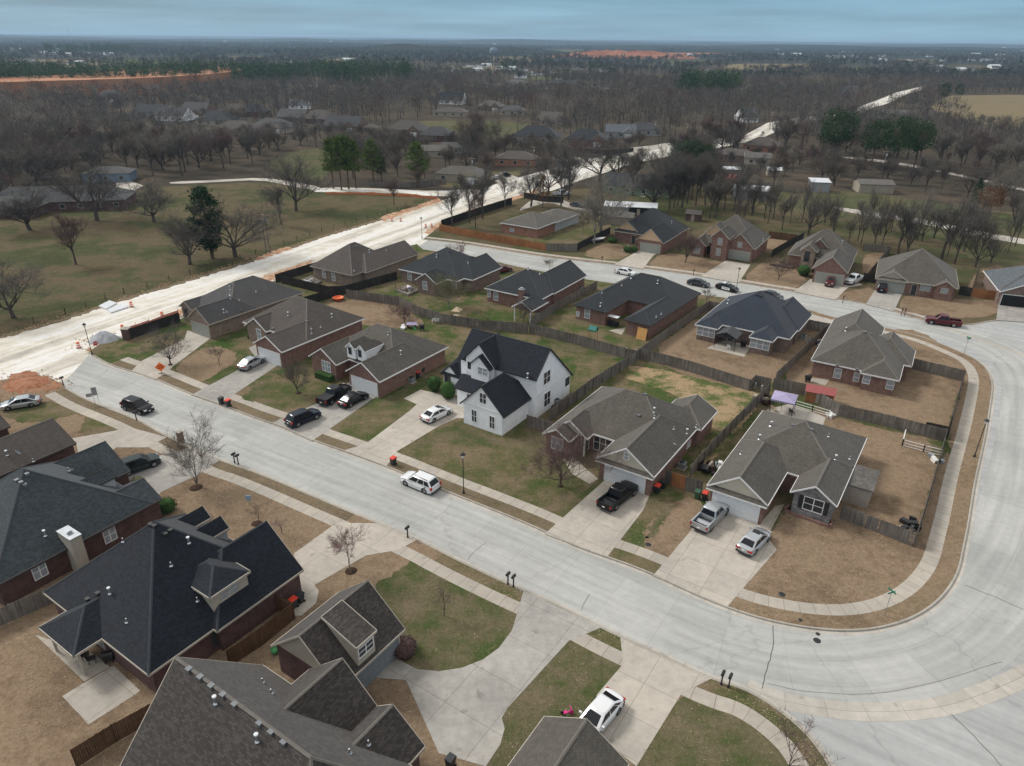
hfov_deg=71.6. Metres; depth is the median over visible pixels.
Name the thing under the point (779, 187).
bare tree
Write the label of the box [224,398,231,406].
wheeled bin
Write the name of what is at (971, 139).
bare tree
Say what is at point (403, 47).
hills
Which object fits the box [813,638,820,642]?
manhole cover
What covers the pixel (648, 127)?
house
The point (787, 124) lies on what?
bare tree
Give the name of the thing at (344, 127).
bare tree
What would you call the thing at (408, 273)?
window
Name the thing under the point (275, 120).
house
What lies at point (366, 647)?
window
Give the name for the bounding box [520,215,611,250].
lawn
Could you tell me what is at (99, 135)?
bare tree
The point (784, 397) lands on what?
canopy
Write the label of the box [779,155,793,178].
bare tree
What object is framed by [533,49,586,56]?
field
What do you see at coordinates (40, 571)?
window
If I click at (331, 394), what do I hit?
pickup truck
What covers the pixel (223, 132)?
bare tree
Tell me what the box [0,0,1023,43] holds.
sky
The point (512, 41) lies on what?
hills
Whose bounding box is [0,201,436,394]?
soil clods
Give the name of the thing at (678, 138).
bare tree
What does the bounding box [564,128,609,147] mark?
house
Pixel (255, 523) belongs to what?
mulch ring
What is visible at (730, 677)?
mailbox
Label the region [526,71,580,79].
field
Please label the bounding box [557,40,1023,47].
hills
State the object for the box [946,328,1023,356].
gutter
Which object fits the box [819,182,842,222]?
bare tree
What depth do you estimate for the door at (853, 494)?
78.03 m
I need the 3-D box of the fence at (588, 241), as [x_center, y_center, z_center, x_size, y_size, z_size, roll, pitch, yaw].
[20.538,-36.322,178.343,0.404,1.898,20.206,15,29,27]
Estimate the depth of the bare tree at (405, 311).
126.92 m
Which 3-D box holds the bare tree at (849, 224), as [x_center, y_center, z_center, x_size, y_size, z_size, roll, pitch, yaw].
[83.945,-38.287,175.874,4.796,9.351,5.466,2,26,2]
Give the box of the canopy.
[769,390,797,416]
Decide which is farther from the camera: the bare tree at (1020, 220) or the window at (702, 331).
the bare tree at (1020, 220)
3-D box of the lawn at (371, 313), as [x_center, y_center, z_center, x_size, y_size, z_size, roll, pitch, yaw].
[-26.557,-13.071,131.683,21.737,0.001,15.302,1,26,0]
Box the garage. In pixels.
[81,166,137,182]
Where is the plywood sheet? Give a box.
[636,327,647,340]
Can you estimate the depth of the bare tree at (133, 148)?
269.00 m
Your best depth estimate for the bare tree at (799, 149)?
290.12 m
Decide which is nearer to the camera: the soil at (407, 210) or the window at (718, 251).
the window at (718, 251)
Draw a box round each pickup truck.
[315,383,351,405]
[552,189,570,195]
[596,480,638,512]
[690,499,728,533]
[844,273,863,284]
[924,313,962,327]
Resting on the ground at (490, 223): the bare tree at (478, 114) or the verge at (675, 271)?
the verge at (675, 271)
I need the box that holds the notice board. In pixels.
[86,387,98,401]
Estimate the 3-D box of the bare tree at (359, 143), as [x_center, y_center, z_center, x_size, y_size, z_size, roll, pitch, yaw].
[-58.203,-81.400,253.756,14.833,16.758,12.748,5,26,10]
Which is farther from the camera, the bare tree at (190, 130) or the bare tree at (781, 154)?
the bare tree at (190, 130)
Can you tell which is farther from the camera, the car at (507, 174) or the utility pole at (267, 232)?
the car at (507, 174)
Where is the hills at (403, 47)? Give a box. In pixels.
[39,42,572,55]
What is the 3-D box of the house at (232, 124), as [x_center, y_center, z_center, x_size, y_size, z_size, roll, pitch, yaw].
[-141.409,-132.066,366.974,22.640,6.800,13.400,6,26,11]
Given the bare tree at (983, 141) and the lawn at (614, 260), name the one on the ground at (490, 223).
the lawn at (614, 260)
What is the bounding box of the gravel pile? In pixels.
[87,331,120,344]
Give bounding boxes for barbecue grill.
[100,650,113,664]
[741,341,746,347]
[805,374,811,381]
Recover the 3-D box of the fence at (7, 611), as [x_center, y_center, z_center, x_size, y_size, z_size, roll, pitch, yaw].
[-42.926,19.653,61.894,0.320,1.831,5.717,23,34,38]
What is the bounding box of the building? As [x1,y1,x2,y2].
[514,74,526,77]
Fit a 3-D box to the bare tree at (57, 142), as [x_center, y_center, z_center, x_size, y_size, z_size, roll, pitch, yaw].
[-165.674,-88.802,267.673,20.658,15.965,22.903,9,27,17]
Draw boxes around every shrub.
[130,476,145,481]
[159,496,177,514]
[314,370,334,382]
[394,634,417,659]
[426,375,441,390]
[439,381,456,398]
[607,236,616,242]
[623,246,631,251]
[770,262,792,268]
[797,265,811,275]
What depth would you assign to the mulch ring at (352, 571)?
67.82 m
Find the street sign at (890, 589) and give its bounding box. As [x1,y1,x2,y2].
[884,587,895,615]
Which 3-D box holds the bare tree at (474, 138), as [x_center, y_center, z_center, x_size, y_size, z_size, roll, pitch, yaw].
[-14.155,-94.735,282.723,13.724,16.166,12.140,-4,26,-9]
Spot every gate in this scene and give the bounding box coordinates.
[275,595,294,619]
[671,472,686,489]
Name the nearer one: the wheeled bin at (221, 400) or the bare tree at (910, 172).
the wheeled bin at (221, 400)
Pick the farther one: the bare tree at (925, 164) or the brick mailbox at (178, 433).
the bare tree at (925, 164)
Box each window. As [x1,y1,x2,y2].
[31,563,48,580]
[98,641,105,649]
[102,526,117,543]
[183,307,187,316]
[210,631,219,648]
[220,581,239,601]
[256,328,261,338]
[321,360,330,372]
[357,636,373,659]
[407,272,411,280]
[422,281,426,289]
[444,375,450,381]
[471,409,476,422]
[478,366,487,376]
[479,392,486,404]
[489,415,494,429]
[493,292,497,300]
[543,369,550,385]
[544,389,550,407]
[551,436,562,451]
[565,376,569,386]
[584,309,589,318]
[593,436,611,451]
[623,452,628,460]
[693,246,700,253]
[696,326,714,337]
[715,248,720,255]
[717,238,722,244]
[749,339,769,350]
[797,494,829,515]
[803,251,810,261]
[833,368,841,378]
[852,372,859,381]
[862,375,870,383]
[885,380,894,389]
[919,285,931,291]
[940,288,948,293]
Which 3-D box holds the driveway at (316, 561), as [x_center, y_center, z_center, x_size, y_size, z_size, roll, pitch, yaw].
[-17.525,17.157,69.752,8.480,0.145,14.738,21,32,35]
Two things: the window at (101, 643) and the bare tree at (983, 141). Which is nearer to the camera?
the window at (101, 643)
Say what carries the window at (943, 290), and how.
in the house at (922, 272)
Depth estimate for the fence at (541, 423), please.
92.23 m
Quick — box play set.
[452,307,462,316]
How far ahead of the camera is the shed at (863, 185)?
239.21 m
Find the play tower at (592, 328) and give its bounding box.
[588,325,598,338]
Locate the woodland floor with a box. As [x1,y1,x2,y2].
[0,58,1023,337]
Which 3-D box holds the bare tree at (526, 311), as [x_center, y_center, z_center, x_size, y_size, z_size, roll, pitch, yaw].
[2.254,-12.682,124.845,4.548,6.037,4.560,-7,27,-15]
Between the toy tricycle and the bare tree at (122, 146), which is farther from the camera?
the bare tree at (122, 146)
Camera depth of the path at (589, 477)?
83.53 m
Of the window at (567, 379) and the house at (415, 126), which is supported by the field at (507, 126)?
the house at (415, 126)
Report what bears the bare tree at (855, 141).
on the woodland floor
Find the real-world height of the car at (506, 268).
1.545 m
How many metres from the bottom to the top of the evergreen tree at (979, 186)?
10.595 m
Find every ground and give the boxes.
[0,34,1023,68]
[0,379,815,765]
[90,244,991,622]
[424,188,1021,323]
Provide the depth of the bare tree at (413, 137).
305.46 m
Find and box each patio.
[36,635,108,680]
[63,665,139,724]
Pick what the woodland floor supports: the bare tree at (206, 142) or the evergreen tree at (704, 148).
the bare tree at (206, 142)
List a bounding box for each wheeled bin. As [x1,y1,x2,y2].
[217,396,224,404]
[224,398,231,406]
[288,595,298,608]
[294,590,305,603]
[389,455,396,465]
[444,752,456,765]
[654,483,661,493]
[660,478,666,488]
[694,488,701,498]
[702,490,708,500]
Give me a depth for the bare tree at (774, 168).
239.58 m
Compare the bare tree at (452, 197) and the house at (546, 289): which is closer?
the house at (546, 289)
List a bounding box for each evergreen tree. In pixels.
[184,185,228,258]
[318,137,338,188]
[326,134,349,189]
[335,134,356,188]
[343,139,363,188]
[361,138,383,181]
[373,154,388,181]
[403,141,430,186]
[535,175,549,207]
[665,144,681,160]
[674,138,706,158]
[690,141,719,163]
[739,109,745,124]
[818,105,864,148]
[857,117,897,166]
[879,113,923,161]
[901,117,943,167]
[937,81,953,100]
[954,83,965,97]
[970,177,984,206]
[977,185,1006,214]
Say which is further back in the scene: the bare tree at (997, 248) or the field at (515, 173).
the field at (515, 173)
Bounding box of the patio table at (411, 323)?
[406,322,416,327]
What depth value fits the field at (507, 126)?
415.01 m
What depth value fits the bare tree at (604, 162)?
247.86 m
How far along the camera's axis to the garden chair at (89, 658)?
57.58 m
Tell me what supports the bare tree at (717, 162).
on the field at (695, 188)
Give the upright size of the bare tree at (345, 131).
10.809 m
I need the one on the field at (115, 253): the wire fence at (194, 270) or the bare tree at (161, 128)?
the wire fence at (194, 270)
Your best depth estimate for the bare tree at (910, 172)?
252.60 m
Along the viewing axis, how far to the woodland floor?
314.40 m
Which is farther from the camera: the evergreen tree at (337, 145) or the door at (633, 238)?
the evergreen tree at (337, 145)
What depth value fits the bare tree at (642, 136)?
342.25 m
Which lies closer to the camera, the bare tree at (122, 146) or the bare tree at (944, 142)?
the bare tree at (122, 146)
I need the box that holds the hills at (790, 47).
[0,37,1023,50]
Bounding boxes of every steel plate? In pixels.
[99,300,116,309]
[107,304,128,312]
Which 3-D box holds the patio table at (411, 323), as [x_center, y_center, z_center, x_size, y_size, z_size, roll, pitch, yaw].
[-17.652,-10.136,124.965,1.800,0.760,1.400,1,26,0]
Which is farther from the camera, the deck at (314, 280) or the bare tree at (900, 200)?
the bare tree at (900, 200)
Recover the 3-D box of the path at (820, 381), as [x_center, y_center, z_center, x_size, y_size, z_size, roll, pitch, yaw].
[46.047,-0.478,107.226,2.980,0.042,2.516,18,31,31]
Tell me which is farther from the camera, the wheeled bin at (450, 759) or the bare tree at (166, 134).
the bare tree at (166, 134)
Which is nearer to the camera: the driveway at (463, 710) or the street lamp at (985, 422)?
the driveway at (463, 710)
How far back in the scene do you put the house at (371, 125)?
375.74 m
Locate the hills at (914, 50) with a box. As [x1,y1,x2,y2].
[581,48,1023,55]
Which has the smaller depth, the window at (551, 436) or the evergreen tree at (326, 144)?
the window at (551, 436)
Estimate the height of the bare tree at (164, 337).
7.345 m
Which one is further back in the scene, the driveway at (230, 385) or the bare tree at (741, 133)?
the bare tree at (741, 133)
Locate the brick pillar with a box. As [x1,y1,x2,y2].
[119,327,130,339]
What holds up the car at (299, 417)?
on the driveway at (334, 414)
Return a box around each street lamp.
[82,323,92,354]
[460,452,464,493]
[973,418,989,456]
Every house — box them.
[0,184,137,211]
[0,196,49,218]
[0,415,76,478]
[0,441,162,605]
[38,506,303,692]
[95,90,128,101]
[120,580,425,765]
[132,104,170,117]
[154,107,194,121]
[178,275,304,338]
[182,102,215,117]
[195,110,241,125]
[213,120,263,135]
[220,103,246,116]
[242,296,364,366]
[246,104,270,116]
[254,118,298,133]
[276,108,308,122]
[288,99,311,108]
[300,109,335,123]
[308,323,448,397]
[310,240,418,284]
[323,115,367,132]
[363,123,379,133]
[387,120,428,136]
[398,247,502,296]
[417,126,457,141]
[421,145,447,157]
[432,107,468,116]
[435,166,490,184]
[439,92,465,104]
[440,328,572,435]
[441,142,464,153]
[476,100,505,111]
[484,260,586,320]
[495,150,537,166]
[499,105,525,115]
[500,208,580,237]
[507,716,628,765]
[512,125,562,143]
[537,81,557,88]
[538,111,563,125]
[542,386,717,495]
[553,80,576,87]
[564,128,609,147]
[573,273,700,339]
[602,172,675,197]
[605,124,636,138]
[613,208,689,254]
[633,122,661,135]
[691,214,770,261]
[694,291,811,355]
[706,410,866,523]
[717,148,750,162]
[734,108,758,122]
[743,137,781,152]
[744,152,771,165]
[787,229,857,285]
[810,309,915,395]
[875,248,958,300]
[878,110,916,118]
[982,265,1023,307]
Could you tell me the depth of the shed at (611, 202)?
206.45 m
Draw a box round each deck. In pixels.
[302,276,321,283]
[396,284,417,295]
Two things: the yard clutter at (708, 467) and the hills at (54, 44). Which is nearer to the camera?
the yard clutter at (708, 467)
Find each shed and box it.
[604,201,630,210]
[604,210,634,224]
[623,201,657,214]
[685,209,703,221]
[723,166,739,175]
[733,185,769,200]
[766,167,782,175]
[805,384,836,403]
[807,177,831,192]
[841,464,880,508]
[852,179,895,193]
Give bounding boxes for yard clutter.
[400,324,417,329]
[698,459,722,474]
[752,393,770,405]
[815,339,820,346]
[825,411,835,418]
[899,515,921,532]
[927,452,944,463]
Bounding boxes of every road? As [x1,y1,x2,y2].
[0,84,943,382]
[63,241,1023,701]
[85,240,1023,765]
[169,178,319,189]
[314,187,474,195]
[844,156,1023,190]
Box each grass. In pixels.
[375,563,746,764]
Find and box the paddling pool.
[332,295,343,301]
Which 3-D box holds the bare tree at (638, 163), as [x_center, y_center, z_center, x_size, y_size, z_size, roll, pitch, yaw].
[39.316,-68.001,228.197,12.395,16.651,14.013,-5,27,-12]
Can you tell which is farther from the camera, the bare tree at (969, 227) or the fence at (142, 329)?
the bare tree at (969, 227)
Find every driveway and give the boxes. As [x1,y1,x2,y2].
[72,428,165,451]
[116,182,142,189]
[128,448,218,493]
[132,330,209,379]
[192,344,276,404]
[273,381,374,441]
[294,523,417,615]
[346,390,463,464]
[376,591,599,765]
[490,175,518,182]
[520,199,600,212]
[545,480,648,555]
[597,637,710,765]
[614,251,654,268]
[633,144,672,150]
[653,514,776,605]
[701,260,749,282]
[794,279,861,299]
[809,315,832,328]
[866,290,901,311]
[996,305,1023,321]
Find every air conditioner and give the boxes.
[408,376,416,383]
[554,398,560,403]
[676,460,687,470]
[799,334,806,340]
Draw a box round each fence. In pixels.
[0,585,53,626]
[1,195,431,330]
[70,703,150,765]
[121,309,177,327]
[129,312,180,338]
[225,602,294,661]
[275,262,315,282]
[280,275,339,292]
[303,272,396,301]
[325,191,436,198]
[346,289,527,332]
[369,179,445,187]
[439,224,545,250]
[441,198,511,225]
[524,192,563,202]
[527,415,551,431]
[529,281,596,330]
[530,323,636,357]
[546,243,577,250]
[549,351,636,420]
[565,147,633,153]
[577,227,609,250]
[636,301,708,359]
[639,348,750,390]
[665,469,671,484]
[684,477,702,493]
[689,384,770,477]
[708,301,719,309]
[748,375,771,390]
[769,231,797,240]
[771,233,803,256]
[772,378,946,440]
[776,324,827,377]
[807,320,830,331]
[840,505,917,546]
[862,243,890,276]
[862,273,876,282]
[909,358,964,380]
[913,429,947,546]
[926,418,951,439]
[949,371,965,424]
[958,286,972,295]
[970,288,996,299]
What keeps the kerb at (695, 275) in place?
on the road at (995, 728)
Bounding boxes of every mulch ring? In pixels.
[189,484,202,490]
[251,520,261,526]
[345,567,356,574]
[397,654,413,660]
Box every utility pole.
[260,212,266,250]
[260,212,270,252]
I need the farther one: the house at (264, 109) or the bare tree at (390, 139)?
the house at (264, 109)
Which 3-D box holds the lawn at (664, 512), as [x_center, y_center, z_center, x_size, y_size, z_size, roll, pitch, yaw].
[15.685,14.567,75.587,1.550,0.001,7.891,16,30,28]
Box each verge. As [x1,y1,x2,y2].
[56,389,354,520]
[110,360,554,530]
[435,554,827,765]
[471,244,924,318]
[728,310,990,628]
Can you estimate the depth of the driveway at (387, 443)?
92.77 m
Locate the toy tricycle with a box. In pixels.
[560,705,573,716]
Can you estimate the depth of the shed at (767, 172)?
268.31 m
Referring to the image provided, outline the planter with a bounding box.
[783,503,834,528]
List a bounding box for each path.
[45,392,808,765]
[121,314,978,615]
[426,237,924,317]
[566,456,597,483]
[609,328,624,334]
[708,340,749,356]
[759,505,783,530]
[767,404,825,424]
[810,378,828,384]
[839,208,1023,243]
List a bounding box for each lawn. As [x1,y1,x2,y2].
[0,400,116,435]
[176,346,235,383]
[242,380,270,402]
[255,369,337,412]
[327,299,422,327]
[339,394,414,438]
[370,376,427,412]
[376,561,516,670]
[410,419,522,447]
[415,426,598,511]
[486,640,620,765]
[514,432,545,467]
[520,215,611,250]
[544,348,629,419]
[546,337,618,359]
[581,242,635,263]
[586,243,629,259]
[623,366,758,476]
[633,697,787,765]
[643,497,702,556]
[643,504,677,537]
[649,253,722,272]
[658,319,819,388]
[733,452,960,604]
[746,262,805,288]
[765,239,786,252]
[786,337,958,430]
[811,411,936,534]
[839,287,874,301]
[861,253,883,272]
[888,329,985,463]
[899,296,997,317]
[969,265,1002,293]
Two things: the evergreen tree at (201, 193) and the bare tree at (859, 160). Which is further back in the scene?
the bare tree at (859, 160)
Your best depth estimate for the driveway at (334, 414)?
94.64 m
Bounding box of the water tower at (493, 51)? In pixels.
[490,47,497,69]
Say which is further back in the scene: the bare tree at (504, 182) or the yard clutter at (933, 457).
the bare tree at (504, 182)
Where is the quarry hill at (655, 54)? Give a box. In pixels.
[542,50,699,58]
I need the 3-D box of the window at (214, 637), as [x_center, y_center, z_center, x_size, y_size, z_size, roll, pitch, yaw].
[-24.329,20.874,58.523,0.090,1.840,1.040,17,30,30]
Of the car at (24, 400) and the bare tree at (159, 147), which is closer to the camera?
the car at (24, 400)
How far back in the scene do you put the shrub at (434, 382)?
101.78 m
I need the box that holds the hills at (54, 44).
[0,42,377,48]
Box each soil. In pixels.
[0,66,240,99]
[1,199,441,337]
[1,370,60,393]
[154,260,312,318]
[256,247,290,259]
[380,197,441,220]
[425,191,537,234]
[665,52,736,54]
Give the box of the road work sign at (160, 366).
[155,363,164,374]
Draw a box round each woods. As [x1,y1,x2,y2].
[0,40,1023,85]
[0,41,747,99]
[0,64,1023,163]
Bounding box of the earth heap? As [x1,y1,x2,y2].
[7,375,53,389]
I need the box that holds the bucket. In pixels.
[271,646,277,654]
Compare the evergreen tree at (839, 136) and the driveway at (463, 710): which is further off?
the evergreen tree at (839, 136)
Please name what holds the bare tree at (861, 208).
on the woodland floor
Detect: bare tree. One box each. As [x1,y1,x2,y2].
[0,130,78,185]
[0,133,31,177]
[0,146,27,186]
[0,170,16,191]
[0,177,57,230]
[0,179,5,190]
[0,253,53,318]
[8,137,70,175]
[9,134,59,174]
[22,133,79,179]
[23,151,141,220]
[32,167,66,185]
[46,121,83,149]
[47,209,90,264]
[48,128,90,169]
[63,131,113,168]
[71,119,97,155]
[77,145,98,168]
[81,132,110,165]
[92,123,120,151]
[92,130,109,158]
[100,173,180,222]
[103,119,147,151]
[103,136,135,166]
[114,124,142,147]
[115,136,147,164]
[122,130,143,167]
[130,118,149,134]
[130,320,193,363]
[132,131,157,159]
[132,131,167,175]
[141,134,180,170]
[143,127,159,155]
[143,207,220,264]
[146,126,167,139]
[147,132,176,163]
[149,125,166,138]
[150,405,225,484]
[155,135,189,175]
[159,129,197,171]
[160,129,174,159]
[168,189,291,257]
[169,131,219,167]
[173,132,200,164]
[176,126,198,142]
[188,129,216,158]
[191,126,231,160]
[195,128,210,141]
[199,129,232,169]
[204,343,226,364]
[212,126,246,163]
[213,126,231,155]
[229,123,246,149]
[234,123,276,154]
[234,127,253,158]
[236,125,258,163]
[242,145,335,211]
[246,505,261,522]
[256,116,280,148]
[260,185,288,224]
[266,126,287,149]
[267,510,295,533]
[276,355,313,392]
[288,124,310,144]
[303,123,322,147]
[317,128,357,151]
[321,122,335,134]
[323,126,345,138]
[323,521,368,569]
[339,124,356,141]
[340,123,351,132]
[346,135,370,177]
[349,129,382,161]
[355,123,367,134]
[356,140,365,171]
[363,127,378,137]
[368,141,395,181]
[373,126,391,138]
[378,127,389,144]
[379,176,399,204]
[381,136,407,170]
[385,127,399,141]
[386,132,401,147]
[387,149,402,176]
[388,301,417,321]
[397,134,413,160]
[408,131,418,149]
[410,167,423,188]
[417,150,430,177]
[419,131,434,144]
[425,270,472,308]
[429,182,469,226]
[429,578,454,615]
[437,145,459,165]
[438,146,447,167]
[443,131,455,141]
[447,240,466,253]
[449,121,483,152]
[450,110,489,137]
[454,140,487,165]
[455,123,485,157]
[455,170,487,222]
[460,133,493,159]
[464,124,490,164]
[465,187,486,227]
[466,165,499,218]
[468,111,488,130]
[468,113,511,147]
[478,312,490,325]
[479,152,491,166]
[480,150,495,167]
[486,134,504,155]
[486,135,501,150]
[495,133,512,151]
[495,170,519,206]
[509,132,519,150]
[511,157,552,206]
[514,134,542,151]
[516,418,627,485]
[517,300,534,322]
[524,134,553,155]
[525,147,579,194]
[530,133,545,153]
[536,153,552,168]
[543,137,558,164]
[543,139,571,156]
[543,257,557,266]
[544,132,554,140]
[547,159,579,206]
[549,143,600,199]
[550,136,570,149]
[551,131,642,182]
[567,167,643,231]
[569,136,595,153]
[570,139,587,154]
[573,208,593,234]
[574,134,585,144]
[576,194,620,244]
[593,135,606,153]
[594,137,637,172]
[605,136,614,151]
[617,146,653,195]
[622,129,637,146]
[626,148,682,202]
[635,128,645,143]
[641,138,671,171]
[651,151,690,209]
[653,148,680,170]
[664,152,700,206]
[667,131,693,146]
[667,134,686,154]
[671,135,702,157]
[672,156,701,205]
[672,180,691,197]
[673,220,702,261]
[677,129,694,143]
[678,152,704,207]
[680,155,701,203]
[681,151,708,199]
[687,126,702,136]
[688,155,714,205]
[690,127,721,144]
[690,130,714,144]
[694,153,713,196]
[698,128,715,146]
[698,158,725,204]
[700,116,722,136]
[700,148,720,190]
[701,176,725,218]
[701,288,718,300]
[702,141,720,154]
[703,172,732,217]
[704,125,722,145]
[706,119,745,148]
[711,153,728,180]
[712,156,722,182]
[712,162,738,178]
[712,167,731,205]
[712,171,739,209]
[714,127,733,149]
[723,112,747,147]
[724,176,748,211]
[726,125,753,144]
[726,150,741,165]
[727,128,743,147]
[728,154,761,177]
[730,186,748,213]
[734,175,752,201]
[734,197,752,218]
[738,164,753,181]
[741,167,765,215]
[743,180,770,212]
[749,141,765,151]
[753,154,767,175]
[754,184,778,218]
[762,186,786,223]
[763,157,787,187]
[764,252,796,279]
[766,140,777,152]
[770,125,781,140]
[771,170,785,218]
[771,193,799,229]
[773,115,801,134]
[773,143,792,166]
[774,706,842,765]
[778,114,804,148]
[779,140,790,153]
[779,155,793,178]
[787,144,807,171]
[789,187,800,222]
[790,187,831,235]
[791,141,811,157]
[792,142,813,164]
[793,110,809,133]
[799,177,815,221]
[803,144,844,177]
[803,194,823,235]
[807,143,828,170]
[816,129,831,145]
[816,193,854,225]
[817,150,847,167]
[817,151,854,185]
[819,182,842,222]
[820,134,847,154]
[827,203,846,230]
[830,146,845,165]
[838,122,869,152]
[842,214,863,242]
[845,147,867,163]
[846,104,859,112]
[848,115,883,152]
[850,156,870,176]
[852,199,879,240]
[855,153,867,167]
[859,199,879,244]
[860,206,890,243]
[861,152,875,172]
[867,186,883,229]
[871,128,898,157]
[872,157,892,178]
[875,185,905,234]
[875,202,900,244]
[878,158,901,178]
[886,201,927,253]
[888,199,908,231]
[889,121,917,158]
[889,154,909,174]
[902,157,926,184]
[902,202,927,251]
[904,199,921,241]
[908,122,937,160]
[912,203,949,241]
[916,155,934,174]
[916,155,935,180]
[916,189,940,240]
[919,160,943,192]
[921,194,978,258]
[926,200,951,238]
[931,133,955,164]
[933,124,964,161]
[935,160,955,189]
[939,152,952,159]
[939,156,957,178]
[940,201,989,263]
[946,220,960,256]
[949,163,996,196]
[954,138,973,164]
[957,132,982,162]
[958,218,1006,266]
[963,204,997,251]
[966,193,995,217]
[971,126,1003,164]
[972,208,1006,248]
[974,207,1000,253]
[976,129,1023,169]
[982,167,1023,203]
[983,230,1012,262]
[984,135,1017,177]
[986,131,1003,162]
[986,164,1021,193]
[1003,179,1023,225]
[1003,214,1023,253]
[1006,139,1023,173]
[1009,161,1023,191]
[1014,200,1023,246]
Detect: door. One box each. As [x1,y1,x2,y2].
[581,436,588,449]
[631,235,635,243]
[707,245,710,253]
[815,394,819,403]
[847,488,858,504]
[909,284,917,294]
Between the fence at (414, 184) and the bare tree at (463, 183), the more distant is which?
the fence at (414, 184)
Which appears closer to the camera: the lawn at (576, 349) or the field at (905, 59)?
the lawn at (576, 349)
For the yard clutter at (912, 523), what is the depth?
74.25 m
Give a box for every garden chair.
[80,651,89,660]
[83,653,96,664]
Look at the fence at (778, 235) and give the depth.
181.97 m
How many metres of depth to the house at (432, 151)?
302.23 m
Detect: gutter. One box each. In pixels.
[67,388,834,765]
[87,314,995,634]
[423,239,996,325]
[746,663,1023,720]
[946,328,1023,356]
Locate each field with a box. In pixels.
[0,183,438,335]
[5,60,104,66]
[101,58,177,63]
[215,56,286,60]
[269,149,330,180]
[394,64,436,69]
[396,121,527,138]
[436,66,499,73]
[439,170,522,186]
[483,57,536,61]
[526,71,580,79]
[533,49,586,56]
[634,74,667,83]
[653,59,728,64]
[683,178,717,190]
[696,69,753,74]
[723,64,809,70]
[783,191,1023,267]
[838,66,895,72]
[881,58,937,63]
[914,65,996,74]
[932,95,1023,126]
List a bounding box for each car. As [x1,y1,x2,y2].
[0,394,41,410]
[119,395,154,415]
[121,453,160,475]
[236,355,264,370]
[283,408,321,427]
[337,390,369,407]
[400,470,440,494]
[419,405,452,422]
[499,172,510,176]
[500,265,512,272]
[569,201,581,206]
[579,686,625,732]
[614,267,636,275]
[686,278,710,287]
[715,282,738,292]
[735,526,771,556]
[763,290,783,299]
[824,276,836,286]
[876,283,887,292]
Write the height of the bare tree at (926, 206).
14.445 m
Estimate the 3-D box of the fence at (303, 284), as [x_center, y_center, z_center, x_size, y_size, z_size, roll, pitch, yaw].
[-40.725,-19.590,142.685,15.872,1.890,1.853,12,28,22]
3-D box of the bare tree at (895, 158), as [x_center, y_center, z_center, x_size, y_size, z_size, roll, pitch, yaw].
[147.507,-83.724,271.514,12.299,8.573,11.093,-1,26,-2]
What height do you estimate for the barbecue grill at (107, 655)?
1.080 m
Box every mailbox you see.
[175,430,183,441]
[505,571,510,584]
[511,573,515,587]
[720,669,725,684]
[727,672,732,687]
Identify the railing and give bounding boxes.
[794,401,830,415]
[901,429,942,455]
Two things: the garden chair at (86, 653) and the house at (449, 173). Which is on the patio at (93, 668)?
the garden chair at (86, 653)
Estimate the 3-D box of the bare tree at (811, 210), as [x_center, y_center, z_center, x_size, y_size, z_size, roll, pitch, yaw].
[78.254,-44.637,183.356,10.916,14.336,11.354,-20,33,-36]
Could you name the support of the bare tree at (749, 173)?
on the woodland floor
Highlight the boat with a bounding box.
[592,237,604,242]
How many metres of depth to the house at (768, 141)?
327.05 m
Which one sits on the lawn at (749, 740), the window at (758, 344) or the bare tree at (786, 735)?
the bare tree at (786, 735)
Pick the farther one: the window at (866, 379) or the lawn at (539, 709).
the window at (866, 379)
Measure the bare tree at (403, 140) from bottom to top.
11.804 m
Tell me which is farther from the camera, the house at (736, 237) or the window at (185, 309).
the house at (736, 237)
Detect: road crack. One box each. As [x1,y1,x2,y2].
[762,626,773,687]
[768,662,999,693]
[951,714,1001,765]
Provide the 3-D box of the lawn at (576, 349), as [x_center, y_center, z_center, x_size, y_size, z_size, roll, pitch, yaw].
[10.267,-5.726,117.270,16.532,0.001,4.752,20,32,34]
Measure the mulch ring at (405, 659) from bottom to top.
0.100 m
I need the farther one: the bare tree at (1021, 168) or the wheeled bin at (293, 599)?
the bare tree at (1021, 168)
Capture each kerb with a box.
[65,388,830,765]
[88,249,992,631]
[425,239,995,324]
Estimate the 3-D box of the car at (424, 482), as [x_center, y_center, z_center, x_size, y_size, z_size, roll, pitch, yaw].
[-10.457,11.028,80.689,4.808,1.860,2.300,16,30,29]
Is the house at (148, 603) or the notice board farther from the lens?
the notice board
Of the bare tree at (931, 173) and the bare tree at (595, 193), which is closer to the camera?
the bare tree at (595, 193)
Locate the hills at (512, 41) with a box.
[0,35,659,44]
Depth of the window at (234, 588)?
59.05 m

